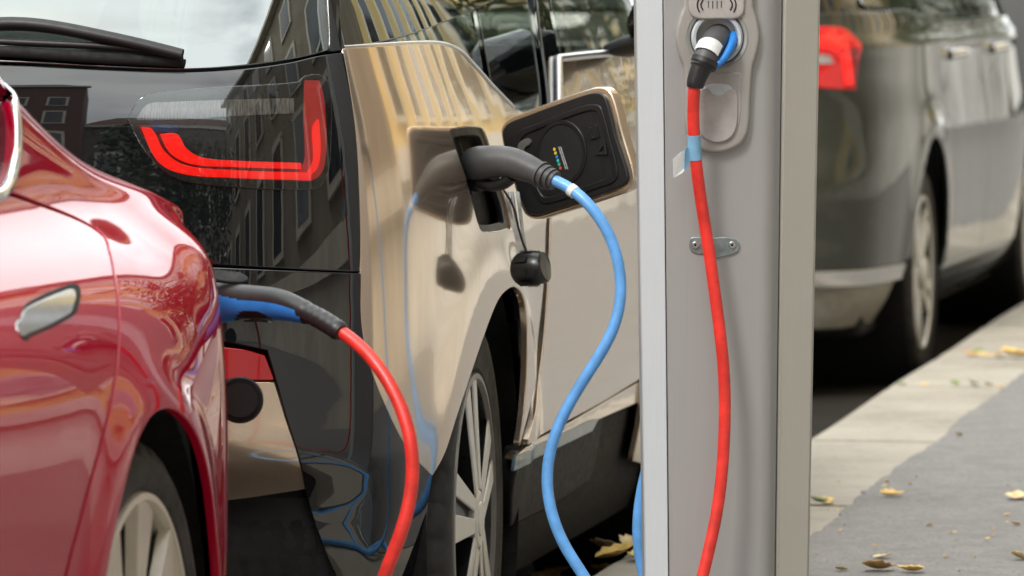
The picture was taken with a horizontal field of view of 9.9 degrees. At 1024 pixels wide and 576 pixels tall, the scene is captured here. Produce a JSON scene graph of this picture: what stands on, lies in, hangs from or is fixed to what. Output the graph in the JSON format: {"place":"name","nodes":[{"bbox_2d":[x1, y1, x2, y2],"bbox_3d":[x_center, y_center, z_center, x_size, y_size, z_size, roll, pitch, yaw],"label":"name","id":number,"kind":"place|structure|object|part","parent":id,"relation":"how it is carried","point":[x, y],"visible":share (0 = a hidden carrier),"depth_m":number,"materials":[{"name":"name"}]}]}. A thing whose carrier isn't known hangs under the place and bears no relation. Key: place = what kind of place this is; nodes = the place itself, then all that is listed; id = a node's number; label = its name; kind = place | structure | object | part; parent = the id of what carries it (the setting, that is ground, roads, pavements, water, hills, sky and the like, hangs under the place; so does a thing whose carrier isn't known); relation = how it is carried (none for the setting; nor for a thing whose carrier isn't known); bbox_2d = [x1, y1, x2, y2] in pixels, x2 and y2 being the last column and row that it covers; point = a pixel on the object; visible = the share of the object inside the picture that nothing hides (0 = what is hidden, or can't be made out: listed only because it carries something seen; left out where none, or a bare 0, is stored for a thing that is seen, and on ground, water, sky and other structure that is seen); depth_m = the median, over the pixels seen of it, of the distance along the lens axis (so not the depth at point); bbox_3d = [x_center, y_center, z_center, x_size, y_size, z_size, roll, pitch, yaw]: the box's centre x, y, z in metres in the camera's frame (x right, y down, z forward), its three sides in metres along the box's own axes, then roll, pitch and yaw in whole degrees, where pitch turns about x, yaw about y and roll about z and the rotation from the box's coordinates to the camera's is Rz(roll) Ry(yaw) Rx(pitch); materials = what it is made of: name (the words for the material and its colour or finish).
{"place":"outdoors","nodes":[
{"label":"outdoors","id":0,"kind":"place"},
{"bbox_2d":[516,0,1023,575],"bbox_3d":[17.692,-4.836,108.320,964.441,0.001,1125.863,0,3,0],"label":"road","id":1,"kind":"structure","parent":0,"point":[832,404],"depth_m":17.84,"materials":[{"name":"grey asphalt"}]},
{"bbox_2d":[0,78,247,575],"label":"red saloon","id":2,"kind":"object","parent":1,"relation":"on","point":[113,429],"visible":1,"depth_m":7.50,"materials":[{"name":"paint"}]},
{"bbox_2d":[0,101,5,174],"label":"side window","id":3,"kind":"structure","parent":2,"relation":"in","point":[2,118],"depth_m":7.62,"materials":[{"name":"red glass"}]},
{"bbox_2d":[0,196,117,575],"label":"rear door","id":4,"kind":"structure","parent":2,"relation":"in","point":[59,312],"depth_m":7.11,"materials":[{"name":"red paint"}]},
{"bbox_2d":[213,269,247,284],"bbox_3d":[-0.407,-0.016,8.416,0.065,0.022,0.030,0,3,-6],"label":"charge port door","id":5,"kind":"structure","parent":2,"relation":"in","point":[226,277],"depth_m":8.41,"materials":[{"name":"black plastic"}]},
{"bbox_2d":[0,0,640,575],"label":"electric hatchback","id":6,"kind":"object","parent":1,"relation":"on","point":[312,150],"visible":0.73,"depth_m":9.56,"materials":[{"name":"beige paint"}]},
{"bbox_3d":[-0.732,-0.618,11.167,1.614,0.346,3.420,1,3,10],"label":"rear window","id":7,"kind":"part","parent":6,"relation":"part of","materials":[{"name":"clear glass"}]},
{"bbox_3d":[-0.155,-0.532,10.179,0.168,0.386,1.337,1,3,10],"label":"side window","id":8,"kind":"part","parent":6,"relation":"part of","materials":[{"name":"black glass"}]},
{"bbox_3d":[-0.029,-0.554,10.967,0.166,0.467,1.213,0,3,-4],"label":"side window","id":9,"kind":"part","parent":6,"relation":"part of","materials":[{"name":"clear glass"}]},
{"bbox_2d":[460,146,641,575],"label":"blue charging cable","id":10,"kind":"object","parent":6,"relation":"attached to","point":[493,168],"visible":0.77,"depth_m":9.82,"materials":[{"name":"blue rubber"}]},
{"bbox_3d":[0.177,-0.119,11.442,0.090,0.671,2.137,1,3,10],"label":"front door","id":11,"kind":"part","parent":6,"relation":"part of","materials":[{"name":"beige paint"}]},
{"bbox_3d":[0.114,-0.616,11.802,0.212,0.454,1.297,1,3,10],"label":"door window","id":12,"kind":"part","parent":6,"relation":"part of","materials":[{"name":"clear glass"}]},
{"bbox_2d":[529,572,543,575],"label":"fallen leaf","id":13,"kind":"object","parent":1,"relation":"on","point":[537,574],"visible":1,"depth_m":12.28,"materials":[{"name":"brown plant"}]},
{"bbox_2d":[536,569,561,575],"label":"fallen leaf","id":14,"kind":"object","parent":1,"relation":"on","point":[548,573],"visible":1,"depth_m":12.29,"materials":[{"name":"brown plant"}]},
{"bbox_2d":[545,566,569,571],"bbox_3d":[0.088,0.590,12.329,0.068,0.015,0.086,-4,-8,-39],"label":"fallen leaf","id":15,"kind":"object","parent":1,"relation":"on","point":[560,568],"visible":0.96,"depth_m":12.30,"materials":[{"name":"brown plant"}]},
{"bbox_2d":[589,563,609,570],"bbox_3d":[0.201,0.588,12.363,0.084,0.018,0.066,9,-17,-8],"label":"fallen leaf","id":16,"kind":"object","parent":1,"relation":"on","point":[601,567],"visible":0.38,"depth_m":12.35,"materials":[{"name":"brown plant"}]},
{"bbox_2d":[534,0,1023,383],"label":"grey estate car","id":17,"kind":"object","parent":1,"relation":"on","point":[920,194],"visible":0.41,"depth_m":17.90,"materials":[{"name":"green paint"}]},
{"bbox_3d":[1.114,-0.971,18.087,0.183,0.293,1.171,1,3,13],"label":"side window","id":18,"kind":"part","parent":17,"relation":"part of","materials":[{"name":"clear glass"}]},
{"bbox_3d":[1.322,-1.029,19.114,0.186,0.293,0.865,1,3,11],"label":"side window","id":19,"kind":"part","parent":17,"relation":"part of","materials":[{"name":"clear glass"}]},
{"bbox_3d":[1.459,-0.482,19.084,0.093,0.764,1.054,1,3,11],"label":"rear door","id":20,"kind":"part","parent":17,"relation":"part of","materials":[{"name":"grey paint"}]},
{"bbox_3d":[1.492,-1.078,19.971,0.186,0.293,0.793,1,3,11],"label":"side window","id":21,"kind":"part","parent":17,"relation":"part of","materials":[{"name":"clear glass"}]},
{"bbox_3d":[1.659,-0.541,20.118,0.102,0.764,1.105,1,3,11],"label":"front door","id":22,"kind":"part","parent":17,"relation":"part of","materials":[{"name":"grey paint"}]},
{"bbox_2d":[594,303,1023,575],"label":"kerb","id":23,"kind":"structure","parent":1,"relation":"on","point":[868,444],"depth_m":14.48,"materials":[{"name":"concrete"}]},
{"bbox_2d":[590,537,613,547],"bbox_3d":[0.180,0.487,11.246,0.079,0.018,0.100,14,-3,-36],"label":"fallen leaf","id":24,"kind":"object","parent":23,"relation":"on","point":[601,543],"visible":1,"depth_m":11.22,"materials":[{"name":"brown plant"}]},
{"bbox_2d":[595,541,632,557],"bbox_3d":[0.196,0.493,11.140,0.091,0.019,0.071,-21,12,-21],"label":"fallen leaf","id":25,"kind":"object","parent":23,"relation":"on","point":[614,549],"visible":0.87,"depth_m":11.15,"materials":[{"name":"plant"}]},
{"bbox_2d":[619,534,632,543],"bbox_3d":[0.231,0.485,11.334,0.056,0.016,0.071,20,22,28],"label":"fallen leaf","id":26,"kind":"object","parent":23,"relation":"on","point":[626,538],"visible":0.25,"depth_m":11.34,"materials":[{"name":"beige plant"}]},
{"bbox_2d":[810,496,827,501],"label":"fallen leaf","id":27,"kind":"object","parent":23,"relation":"on","point":[819,499],"visible":0.89,"depth_m":12.23,"materials":[{"name":"green plant"}]},
{"bbox_2d":[822,495,834,502],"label":"fallen leaf","id":28,"kind":"object","parent":23,"relation":"on","point":[830,499],"visible":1,"depth_m":12.28,"materials":[{"name":"yellow plant"}]},
{"bbox_2d":[950,380,959,384],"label":"fallen leaf","id":29,"kind":"object","parent":23,"relation":"on","point":[955,382],"visible":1,"depth_m":15.57,"materials":[{"name":"green plant"}]},
{"bbox_2d":[964,350,976,354],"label":"fallen leaf","id":30,"kind":"object","parent":23,"relation":"on","point":[970,352],"visible":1,"depth_m":16.74,"materials":[{"name":"plant"}]},
{"bbox_2d":[977,351,993,355],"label":"fallen leaf","id":31,"kind":"object","parent":23,"relation":"on","point":[983,353],"visible":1,"depth_m":16.67,"materials":[{"name":"yellow plant"}]},
{"bbox_2d":[1001,346,1023,354],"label":"fallen leaf","id":32,"kind":"object","parent":23,"relation":"on","point":[1010,351],"visible":1,"depth_m":16.66,"materials":[{"name":"yellow plant"}]},
{"bbox_2d":[809,373,1023,575],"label":"pavement","id":33,"kind":"structure","parent":0,"point":[986,448],"depth_m":11.99,"materials":[{"name":"concrete"}]},
{"bbox_2d":[634,0,819,575],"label":"charging post","id":34,"kind":"object","parent":33,"relation":"on","point":[758,113],"visible":0.99,"depth_m":9.22,"materials":[{"name":"metal"}]},
{"bbox_2d":[216,24,736,575],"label":"red charging cable","id":35,"kind":"object","parent":34,"relation":"attached to","point":[714,46],"visible":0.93,"depth_m":8.41,"materials":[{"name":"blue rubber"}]},
{"bbox_2d":[835,566,847,569],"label":"fallen leaf","id":36,"kind":"object","parent":33,"relation":"on","point":[841,567],"visible":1,"depth_m":10.84,"materials":[{"name":"beige plant"}]},
{"bbox_2d":[861,560,894,568],"bbox_3d":[0.672,0.507,10.850,0.076,0.016,0.059,4,-5,-29],"label":"fallen leaf","id":37,"kind":"object","parent":33,"relation":"on","point":[879,564],"visible":1,"depth_m":10.83,"materials":[{"name":"brown plant"}]},
{"bbox_2d":[873,553,892,556],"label":"fallen leaf","id":38,"kind":"object","parent":33,"relation":"on","point":[880,555],"visible":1,"depth_m":11.08,"materials":[{"name":"beige plant"}]},
{"bbox_2d":[880,488,903,494],"bbox_3d":[0.792,0.426,12.330,0.056,0.010,0.044,-2,12,-17],"label":"fallen leaf","id":39,"kind":"object","parent":33,"relation":"on","point":[885,491],"visible":1,"depth_m":12.34,"materials":[{"name":"yellow plant"}]},
{"bbox_2d":[897,564,923,570],"bbox_3d":[0.731,0.511,10.821,0.041,0.013,0.046,-1,3,-20],"label":"fallen leaf","id":40,"kind":"object","parent":33,"relation":"on","point":[913,567],"visible":1,"depth_m":10.81,"materials":[{"name":"yellow plant"}]},
{"bbox_2d":[1003,490,1023,498],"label":"fallen leaf","id":41,"kind":"object","parent":33,"relation":"on","point":[1017,494],"visible":1,"depth_m":12.29,"materials":[{"name":"yellow plant"}]},
{"bbox_2d":[1010,550,1023,558],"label":"fallen leaf","id":42,"kind":"object","parent":33,"relation":"on","point":[1019,554],"visible":1,"depth_m":11.04,"materials":[{"name":"beige plant"}]}
]}

